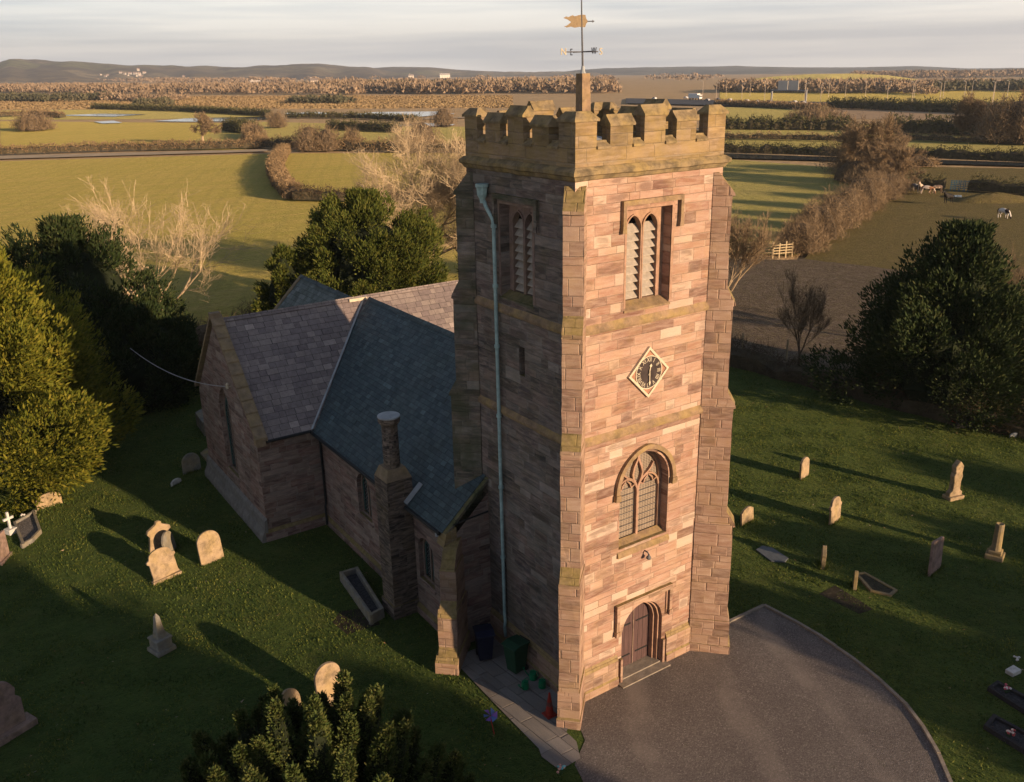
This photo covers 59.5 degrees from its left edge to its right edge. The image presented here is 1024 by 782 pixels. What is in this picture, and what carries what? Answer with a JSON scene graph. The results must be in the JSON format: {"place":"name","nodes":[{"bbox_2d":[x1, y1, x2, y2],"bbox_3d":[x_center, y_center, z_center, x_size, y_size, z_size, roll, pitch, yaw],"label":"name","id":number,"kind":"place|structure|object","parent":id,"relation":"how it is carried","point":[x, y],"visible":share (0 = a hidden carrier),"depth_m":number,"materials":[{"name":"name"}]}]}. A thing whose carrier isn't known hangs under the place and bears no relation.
{"place":"outdoors","nodes":[
{"label":"outdoors","id":0,"kind":"place"},
{"bbox_2d":[0,109,263,119],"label":"field","id":1,"kind":"structure","parent":0,"point":[152,114],"depth_m":481.54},
{"bbox_2d":[0,149,266,158],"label":"track","id":2,"kind":"structure","parent":0,"point":[105,154],"depth_m":245.50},
{"bbox_2d":[0,154,276,401],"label":"field","id":3,"kind":"structure","parent":0,"point":[30,190],"depth_m":148.78,"materials":[{"name":"plant"}]},
{"bbox_2d":[56,174,275,309],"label":"bare tree","id":4,"kind":"object","parent":3,"relation":"on","point":[102,216],"visible":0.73,"depth_m":70.67,"materials":[{"name":"beige plant"}]},
{"bbox_2d":[264,142,302,198],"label":"hedge","id":5,"kind":"object","parent":3,"relation":"on","point":[280,177],"visible":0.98,"depth_m":171.92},
{"bbox_2d":[0,121,403,149],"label":"field","id":6,"kind":"structure","parent":0,"point":[76,132],"depth_m":339.00,"materials":[{"name":"plant"}]},
{"bbox_2d":[189,111,222,142],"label":"oak tree","id":7,"kind":"object","parent":6,"relation":"on","point":[205,121],"visible":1,"depth_m":275.89,"materials":[{"name":"brown plant"}]},
{"bbox_2d":[0,59,407,82],"bbox_3d":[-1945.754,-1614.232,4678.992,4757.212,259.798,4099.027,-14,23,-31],"label":"hills","id":8,"kind":"structure","parent":0,"point":[25,71],"depth_m":4064.78,"materials":[{"name":"grey"}]},
{"bbox_2d":[192,121,464,143],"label":"field","id":9,"kind":"structure","parent":0,"point":[289,129],"depth_m":319.18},
{"bbox_2d":[275,153,465,280],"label":"field","id":10,"kind":"structure","parent":0,"point":[336,171],"depth_m":176.09,"materials":[{"name":"plant"}]},
{"bbox_2d":[250,242,310,311],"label":"yew tree","id":11,"kind":"object","parent":10,"relation":"on","point":[271,295],"visible":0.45,"depth_m":67.32,"materials":[{"name":"green plant"}]},
{"bbox_2d":[270,187,451,296],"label":"yew tree","id":12,"kind":"object","parent":10,"relation":"on","point":[355,246],"visible":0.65,"depth_m":67.07,"materials":[{"name":"green plant"}]},
{"bbox_2d":[291,182,448,200],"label":"hedge","id":13,"kind":"object","parent":10,"relation":"on","point":[306,193],"visible":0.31,"depth_m":146.29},
{"bbox_2d":[343,113,465,273],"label":"bare tree","id":14,"kind":"object","parent":10,"relation":"on","point":[434,193],"visible":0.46,"depth_m":75.97,"materials":[{"name":"beige plant"}]},
{"bbox_2d":[390,145,463,252],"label":"bare tree","id":15,"kind":"object","parent":10,"relation":"on","point":[444,217],"visible":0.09,"depth_m":82.70,"materials":[{"name":"brown plant"}]},
{"bbox_2d":[339,65,599,77],"bbox_3d":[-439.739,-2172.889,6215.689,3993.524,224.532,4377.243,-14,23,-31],"label":"hills","id":16,"kind":"structure","parent":0,"point":[426,72],"depth_m":5419.98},
{"bbox_2d":[0,366,1023,781],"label":"churchyard lawn","id":17,"kind":"structure","parent":0,"point":[756,579],"depth_m":34.10,"materials":[{"name":"green plant"}]},
{"bbox_2d":[0,681,37,746],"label":"gravestone","id":18,"kind":"object","parent":17,"relation":"on","point":[16,720],"visible":1,"depth_m":27.54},
{"bbox_2d":[13,510,41,548],"bbox_3d":[-21.756,6.192,40.333,1.060,0.244,3.429,-14,23,-31],"label":"kerbed grave","id":19,"kind":"object","parent":17,"relation":"on","point":[28,530],"visible":0.96,"depth_m":40.25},
{"bbox_2d":[0,220,148,517],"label":"yew tree","id":20,"kind":"object","parent":17,"relation":"on","point":[66,374],"visible":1,"depth_m":43.18,"materials":[{"name":"green plant"}]},
{"bbox_2d":[0,212,191,390],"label":"yew tree","id":21,"kind":"object","parent":17,"relation":"on","point":[86,268],"visible":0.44,"depth_m":54.71,"materials":[{"name":"green plant"}]},
{"bbox_2d":[91,301,201,416],"bbox_3d":[-22.354,-2.365,55.273,7.704,6.851,8.478,5,20,16],"label":"yew tree","id":22,"kind":"object","parent":17,"relation":"on","point":[174,347],"visible":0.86,"depth_m":53.40,"materials":[{"name":"green plant"}]},
{"bbox_2d":[146,520,170,552],"bbox_3d":[-15.100,6.199,38.306,0.212,1.440,1.087,15,25,38],"label":"gravestone","id":23,"kind":"object","parent":17,"relation":"on","point":[156,530],"visible":0.84,"depth_m":38.13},
{"bbox_2d":[147,613,176,657],"bbox_3d":[-12.400,8.459,31.456,0.722,1.504,0.725,14,24,36],"label":"obelisk","id":24,"kind":"object","parent":17,"relation":"on","point":[160,642],"visible":1,"depth_m":31.36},
{"bbox_2d":[146,547,181,585],"bbox_3d":[-14.050,6.966,36.061,0.430,1.343,1.264,16,26,39],"label":"gravestone","id":25,"kind":"object","parent":17,"relation":"on","point":[161,563],"visible":1,"depth_m":36.01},
{"bbox_2d":[181,453,200,474],"bbox_3d":[-16.443,3.690,45.867,0.953,1.106,0.119,-19,26,-41],"label":"gravestone","id":26,"kind":"object","parent":17,"relation":"on","point":[190,461],"visible":1,"depth_m":45.79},
{"bbox_2d":[196,530,223,565],"bbox_3d":[-12.571,6.497,37.231,0.241,1.493,1.049,17,26,41],"label":"gravestone","id":27,"kind":"object","parent":17,"relation":"on","point":[209,547],"visible":1,"depth_m":37.15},
{"bbox_2d":[178,668,475,781],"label":"upright yew","id":28,"kind":"object","parent":17,"relation":"on","point":[319,738],"visible":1,"depth_m":19.44,"materials":[{"name":"green plant"}]},
{"bbox_2d":[314,661,339,705],"bbox_3d":[-5.827,9.375,28.451,0.900,1.659,0.239,-18,25,-39],"label":"gravestone","id":29,"kind":"object","parent":17,"relation":"on","point":[325,674],"visible":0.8,"depth_m":28.27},
{"bbox_2d":[333,609,379,633],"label":"bare soil","id":30,"kind":"structure","parent":17,"relation":"on","point":[357,619],"depth_m":33.10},
{"bbox_2d":[339,566,384,624],"bbox_3d":[-5.786,7.791,34.590,0.804,0.461,4.044,-11,22,-26],"label":"kerbed grave","id":31,"kind":"object","parent":17,"relation":"on","point":[354,582],"visible":1,"depth_m":34.35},
{"bbox_2d":[194,0,735,729],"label":"church","id":32,"kind":"structure","parent":17,"relation":"on","point":[522,424],"depth_m":28.44,"materials":[{"name":"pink stone"}]},
{"bbox_2d":[223,392,239,481],"bbox_3d":[-12.931,1.856,41.150,0.360,4.340,1.900,-14,23,-31],"label":"window","id":33,"kind":"structure","parent":32,"relation":"in","point":[228,420],"depth_m":41.72,"materials":[{"name":"stone"}]},
{"bbox_2d":[357,475,373,527],"bbox_3d":[-5.851,4.291,36.132,0.360,2.040,1.440,-14,23,-31],"label":"window","id":34,"kind":"structure","parent":32,"relation":"in","point":[366,499],"depth_m":36.48,"materials":[{"name":"stone"}]},
{"bbox_2d":[418,538,435,594],"bbox_3d":[-2.985,6.173,32.317,0.360,1.940,1.300,-14,23,-31],"label":"window","id":35,"kind":"structure","parent":32,"relation":"in","point":[427,552],"depth_m":32.61,"materials":[{"name":"stone"}]},
{"bbox_2d":[491,193,539,309],"bbox_3d":[0.352,-4.015,26.084,0.750,3.301,2.285,-14,23,-31],"label":"belfry window","id":36,"kind":"structure","parent":32,"relation":"in","point":[523,222],"depth_m":26.32,"materials":[{"name":"stone"}]},
{"bbox_2d":[613,582,672,688],"bbox_3d":[4.239,7.969,29.569,2.470,3.046,0.820,-14,23,-31],"label":"doorway","id":37,"kind":"structure","parent":32,"relation":"in","point":[639,660],"depth_m":29.97,"materials":[{"name":"stone"}]},
{"bbox_2d":[613,443,677,558],"bbox_3d":[4.022,3.253,27.902,2.500,3.614,0.610,-14,23,-31],"label":"west window","id":38,"kind":"structure","parent":32,"relation":"in","point":[638,482],"depth_m":28.17,"materials":[{"name":"stone"}]},
{"bbox_2d":[620,194,684,313],"bbox_3d":[3.756,-3.848,25.418,2.285,3.302,0.750,-14,23,-31],"label":"belfry window","id":39,"kind":"structure","parent":32,"relation":"in","point":[642,229],"depth_m":25.51,"materials":[{"name":"stone"}]},
{"bbox_2d":[575,607,947,781],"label":"gravel","id":40,"kind":"structure","parent":17,"relation":"on","point":[772,696],"depth_m":27.61,"materials":[{"name":"gravel"}]},
{"bbox_2d":[729,604,952,781],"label":"kerb","id":41,"kind":"structure","parent":40,"relation":"on","point":[912,713],"depth_m":29.65,"materials":[{"name":"concrete"}]},
{"bbox_2d":[820,586,872,613],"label":"bare soil","id":42,"kind":"structure","parent":17,"relation":"on","point":[831,593],"depth_m":33.84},
{"bbox_2d":[858,572,897,596],"bbox_3d":[13.986,7.510,34.757,1.046,0.114,1.827,-14,23,-31],"label":"kerbed grave","id":43,"kind":"object","parent":17,"relation":"on","point":[867,580],"visible":0.84,"depth_m":34.65,"materials":[{"name":"stone"}]},
{"bbox_2d":[928,536,943,575],"bbox_3d":[16.797,6.537,35.481,1.205,1.528,0.211,-19,26,-41],"label":"gravestone","id":44,"kind":"object","parent":17,"relation":"on","point":[936,551],"visible":1,"depth_m":35.28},
{"bbox_2d":[942,460,963,501],"bbox_3d":[20.462,4.085,41.290,0.840,1.916,0.520,-8,21,-18],"label":"memorial","id":45,"kind":"object","parent":17,"relation":"on","point":[953,492],"visible":1,"depth_m":41.23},
{"bbox_2d":[984,522,1004,562],"bbox_3d":[19.675,6.072,36.305,0.683,1.559,0.690,13,24,34],"label":"memorial","id":46,"kind":"object","parent":17,"relation":"on","point":[995,552],"visible":1,"depth_m":36.20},
{"bbox_2d":[983,714,1023,753],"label":"kerbed grave","id":47,"kind":"object","parent":17,"relation":"on","point":[1000,728],"visible":0.98,"depth_m":26.86,"materials":[{"name":"stone"}]},
{"bbox_2d":[987,680,1023,713],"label":"kerbed grave","id":48,"kind":"object","parent":17,"relation":"on","point":[1013,698],"visible":1,"depth_m":28.39,"materials":[{"name":"stone"}]},
{"bbox_2d":[0,73,1023,404],"bbox_3d":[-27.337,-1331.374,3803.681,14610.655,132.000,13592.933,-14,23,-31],"label":"ground","id":49,"kind":"structure","parent":0,"point":[642,87],"depth_m":642.38,"materials":[{"name":"plant"}]},
{"bbox_2d":[7,108,56,131],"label":"willow bush","id":50,"kind":"object","parent":49,"relation":"on","point":[30,122],"visible":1,"depth_m":359.01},
{"bbox_2d":[0,107,66,117],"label":"hedge","id":51,"kind":"object","parent":49,"relation":"on","point":[57,113],"visible":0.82,"depth_m":482.50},
{"bbox_2d":[0,90,114,101],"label":"woodland","id":52,"kind":"object","parent":49,"relation":"on","point":[26,96],"visible":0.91,"depth_m":736.96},
{"bbox_2d":[0,136,266,154],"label":"hedge","id":53,"kind":"object","parent":49,"relation":"on","point":[113,146],"visible":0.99,"depth_m":255.68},
{"bbox_2d":[83,90,191,99],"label":"woodland","id":54,"kind":"object","parent":49,"relation":"on","point":[136,95],"visible":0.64,"depth_m":731.23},
{"bbox_2d":[90,101,271,115],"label":"hedge","id":55,"kind":"object","parent":49,"relation":"on","point":[254,111],"visible":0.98,"depth_m":512.89,"materials":[{"name":"green plant"}]},
{"bbox_2d":[0,79,365,94],"bbox_3d":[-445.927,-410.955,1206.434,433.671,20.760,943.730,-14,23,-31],"label":"woodland","id":56,"kind":"object","parent":49,"relation":"on","point":[176,87],"visible":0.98,"depth_m":1019.74,"materials":[{"name":"plant"}]},
{"bbox_2d":[219,116,258,132],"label":"hedge","id":57,"kind":"object","parent":49,"relation":"on","point":[235,125],"visible":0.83,"depth_m":330.68,"materials":[{"name":"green plant"}]},
{"bbox_2d":[0,94,512,109],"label":"marsh grass","id":58,"kind":"structure","parent":49,"relation":"on","point":[424,101],"depth_m":643.65,"materials":[{"name":"plant"}]},
{"bbox_2d":[290,120,327,152],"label":"tree","id":59,"kind":"object","parent":49,"relation":"on","point":[304,142],"visible":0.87,"depth_m":242.78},
{"bbox_2d":[285,93,355,102],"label":"woodland","id":60,"kind":"object","parent":49,"relation":"on","point":[328,98],"visible":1,"depth_m":623.96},
{"bbox_2d":[311,125,342,151],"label":"tree","id":61,"kind":"object","parent":49,"relation":"on","point":[326,139],"visible":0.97,"depth_m":242.14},
{"bbox_2d":[284,110,421,121],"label":"hedge","id":62,"kind":"object","parent":49,"relation":"on","point":[349,114],"visible":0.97,"depth_m":416.91,"materials":[{"name":"green plant"}]},
{"bbox_2d":[246,133,465,151],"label":"hedge","id":63,"kind":"object","parent":49,"relation":"on","point":[373,145],"visible":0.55,"depth_m":240.64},
{"bbox_2d":[325,118,401,131],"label":"hedge","id":64,"kind":"object","parent":49,"relation":"on","point":[375,126],"visible":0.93,"depth_m":324.94,"materials":[{"name":"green plant"}]},
{"bbox_2d":[95,72,723,82],"bbox_3d":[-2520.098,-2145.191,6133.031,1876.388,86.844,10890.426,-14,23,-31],"label":"woodland","id":65,"kind":"object","parent":49,"relation":"on","point":[205,79],"visible":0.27,"depth_m":2314.16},
{"bbox_2d":[393,113,444,143],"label":"field tree","id":66,"kind":"object","parent":49,"relation":"on","point":[429,132],"visible":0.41,"depth_m":239.43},
{"bbox_2d":[428,103,457,125],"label":"tree","id":67,"kind":"object","parent":49,"relation":"on","point":[443,116],"visible":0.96,"depth_m":350.67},
{"bbox_2d":[315,76,621,93],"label":"woodland","id":68,"kind":"object","parent":49,"relation":"on","point":[492,84],"visible":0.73,"depth_m":891.42,"materials":[{"name":"plant"}]},
{"bbox_2d":[626,98,835,107],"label":"motorway","id":69,"kind":"structure","parent":49,"relation":"on","point":[672,101],"depth_m":578.13,"materials":[{"name":"asphalt"}]},
{"bbox_2d":[713,97,832,109],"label":"hedge","id":70,"kind":"object","parent":49,"relation":"on","point":[781,104],"visible":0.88,"depth_m":472.16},
{"bbox_2d":[724,138,842,155],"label":"hedge","id":71,"kind":"object","parent":49,"relation":"on","point":[765,148],"visible":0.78,"depth_m":207.39,"materials":[{"name":"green plant"}]},
{"bbox_2d":[725,111,854,129],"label":"hedge","id":72,"kind":"object","parent":49,"relation":"on","point":[829,123],"visible":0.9,"depth_m":293.65,"materials":[{"name":"green plant"}]},
{"bbox_2d":[769,212,835,255],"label":"thorn bush","id":73,"kind":"object","parent":49,"relation":"on","point":[803,236],"visible":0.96,"depth_m":96.88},
{"bbox_2d":[713,76,913,92],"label":"woodland","id":74,"kind":"object","parent":49,"relation":"on","point":[879,83],"visible":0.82,"depth_m":792.42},
{"bbox_2d":[789,192,853,241],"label":"thorn bush","id":75,"kind":"object","parent":49,"relation":"on","point":[825,215],"visible":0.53,"depth_m":103.59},
{"bbox_2d":[812,184,863,231],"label":"thorn bush","id":76,"kind":"object","parent":49,"relation":"on","point":[843,202],"visible":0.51,"depth_m":110.27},
{"bbox_2d":[823,154,871,182],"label":"thorn bush","id":77,"kind":"object","parent":49,"relation":"on","point":[841,171],"visible":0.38,"depth_m":156.45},
{"bbox_2d":[823,178,875,223],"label":"thorn bush","id":78,"kind":"object","parent":49,"relation":"on","point":[866,209],"visible":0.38,"depth_m":116.21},
{"bbox_2d":[814,137,894,171],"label":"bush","id":79,"kind":"object","parent":49,"relation":"on","point":[832,159],"visible":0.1,"depth_m":173.06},
{"bbox_2d":[729,330,1023,438],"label":"hedge","id":80,"kind":"object","parent":49,"relation":"on","point":[758,362],"visible":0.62,"depth_m":54.78,"materials":[{"name":"plant"}]},
{"bbox_2d":[816,83,939,94],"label":"woodland","id":81,"kind":"object","parent":49,"relation":"on","point":[922,89],"visible":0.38,"depth_m":737.31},
{"bbox_2d":[798,217,1023,435],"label":"yew tree","id":82,"kind":"object","parent":49,"relation":"on","point":[944,324],"visible":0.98,"depth_m":49.60,"materials":[{"name":"green plant"}]},
{"bbox_2d":[826,94,1014,112],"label":"hedge","id":83,"kind":"object","parent":49,"relation":"on","point":[927,104],"visible":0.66,"depth_m":423.40,"materials":[{"name":"green plant"}]},
{"bbox_2d":[849,68,1023,77],"bbox_3d":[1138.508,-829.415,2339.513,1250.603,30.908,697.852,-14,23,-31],"label":"woodland","id":84,"kind":"object","parent":49,"relation":"on","point":[923,73],"visible":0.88,"depth_m":2000.12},
{"bbox_2d":[894,130,1023,143],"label":"hedge","id":85,"kind":"object","parent":49,"relation":"on","point":[943,137],"visible":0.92,"depth_m":232.15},
{"bbox_2d":[906,142,1023,161],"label":"hedge","id":86,"kind":"object","parent":49,"relation":"on","point":[960,153],"visible":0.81,"depth_m":186.59,"materials":[{"name":"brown plant"}]},
{"bbox_2d":[930,77,1023,91],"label":"woodland","id":87,"kind":"object","parent":49,"relation":"on","point":[956,84],"visible":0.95,"depth_m":809.03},
{"bbox_2d":[962,83,1023,145],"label":"tree clump","id":88,"kind":"object","parent":49,"relation":"on","point":[1008,118],"visible":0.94,"depth_m":225.03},
{"bbox_2d":[0,0,1023,71],"label":"sky","id":89,"kind":"structure","parent":0,"point":[476,35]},
{"bbox_2d":[461,638,579,767],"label":"path","id":90,"kind":"structure","parent":0,"point":[495,680],"depth_m":28.68,"materials":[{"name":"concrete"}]},
{"bbox_2d":[472,623,494,660],"bbox_3d":[-0.958,8.635,30.696,0.648,1.163,0.817,-6,20,-13],"label":"wheelie bin","id":91,"kind":"object","parent":90,"relation":"on","point":[484,633],"visible":1,"depth_m":30.41,"materials":[{"name":"blue plastic"}]},
{"bbox_2d":[501,634,529,673],"bbox_3d":[0.156,8.855,30.011,0.817,1.163,0.648,-19,26,-41],"label":"wheelie bin","id":92,"kind":"object","parent":90,"relation":"on","point":[515,647],"visible":0.98,"depth_m":29.80,"materials":[{"name":"green plastic"}]},
{"bbox_2d":[724,107,822,121],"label":"field","id":93,"kind":"structure","parent":0,"point":[744,112],"depth_m":426.45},
{"bbox_2d":[723,159,849,254],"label":"field","id":94,"kind":"structure","parent":0,"point":[779,190],"depth_m":150.32,"materials":[{"name":"plant"}]},
{"bbox_2d":[561,66,1022,74],"bbox_3d":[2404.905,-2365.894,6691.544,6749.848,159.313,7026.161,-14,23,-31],"label":"hills","id":95,"kind":"structure","parent":0,"point":[713,70],"depth_m":5953.70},
{"bbox_2d":[755,74,916,79],"bbox_3d":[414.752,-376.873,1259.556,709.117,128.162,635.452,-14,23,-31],"label":"hills","id":96,"kind":"structure","parent":0,"point":[832,76],"depth_m":1243.21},
{"bbox_2d":[725,124,970,137],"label":"field","id":97,"kind":"structure","parent":0,"point":[783,131],"depth_m":286.62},
{"bbox_2d":[780,100,850,121],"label":"willow bush","id":98,"kind":"object","parent":97,"relation":"on","point":[818,113],"visible":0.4,"depth_m":311.28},
{"bbox_2d":[883,111,984,134],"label":"hedge","id":99,"kind":"object","parent":97,"relation":"on","point":[939,124],"visible":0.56,"depth_m":264.94,"materials":[{"name":"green plant"}]},
{"bbox_2d":[950,90,988,134],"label":"oak tree","id":100,"kind":"object","parent":97,"relation":"on","point":[971,107],"visible":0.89,"depth_m":235.90,"materials":[{"name":"brown plant"}]},
{"bbox_2d":[727,258,1010,407],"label":"muddy ground","id":101,"kind":"structure","parent":0,"point":[758,299],"depth_m":77.50,"materials":[{"name":"soil"}]},
{"bbox_2d":[728,205,789,292],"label":"bare tree","id":102,"kind":"object","parent":101,"relation":"on","point":[735,241],"visible":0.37,"depth_m":73.17,"materials":[{"name":"brown plant"}]},
{"bbox_2d":[774,265,838,364],"bbox_3d":[18.660,-4.506,57.427,4.484,7.319,3.319,2,20,8],"label":"bare tree","id":103,"kind":"object","parent":101,"relation":"on","point":[812,298],"visible":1,"depth_m":57.02,"materials":[{"name":"brown plant"}]},
{"bbox_2d":[720,90,1023,103],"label":"field","id":104,"kind":"structure","parent":0,"point":[814,96],"depth_m":701.26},
{"bbox_2d":[724,139,1023,152],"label":"field","id":105,"kind":"structure","parent":0,"point":[935,144],"depth_m":232.68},
{"bbox_2d":[725,130,840,140],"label":"hedge","id":106,"kind":"object","parent":105,"relation":"on","point":[771,135],"visible":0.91,"depth_m":250.94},
{"bbox_2d":[724,154,1023,165],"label":"road","id":107,"kind":"structure","parent":0,"point":[824,158],"depth_m":196.06,"materials":[{"name":"asphalt"}]},
{"bbox_2d":[830,109,963,119],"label":"field","id":108,"kind":"structure","parent":0,"point":[869,113],"depth_m":391.66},
{"bbox_2d":[804,166,1023,291],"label":"field","id":109,"kind":"structure","parent":0,"point":[879,239],"depth_m":114.96,"materials":[{"name":"plant"}]},
{"bbox_2d":[833,166,888,211],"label":"thorn bush","id":110,"kind":"object","parent":109,"relation":"on","point":[871,186],"visible":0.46,"depth_m":123.39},
{"bbox_2d":[835,111,914,173],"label":"bare tree","id":111,"kind":"object","parent":109,"relation":"on","point":[859,141],"visible":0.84,"depth_m":152.26,"materials":[{"name":"brown plant"}]},
{"bbox_2d":[856,168,911,201],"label":"thorn bush","id":112,"kind":"object","parent":109,"relation":"on","point":[890,190],"visible":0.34,"depth_m":133.38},
{"bbox_2d":[848,138,926,182],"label":"bare tree","id":113,"kind":"object","parent":109,"relation":"on","point":[902,158],"visible":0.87,"depth_m":144.21,"materials":[{"name":"brown plant"}]},
{"bbox_2d":[954,192,1023,203],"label":"mound","id":114,"kind":"object","parent":109,"relation":"on","point":[994,198],"visible":0.99,"depth_m":130.79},
{"bbox_2d":[967,170,1023,194],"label":"hedge","id":115,"kind":"object","parent":109,"relation":"on","point":[989,185],"visible":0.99,"depth_m":139.56,"materials":[{"name":"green plant"}]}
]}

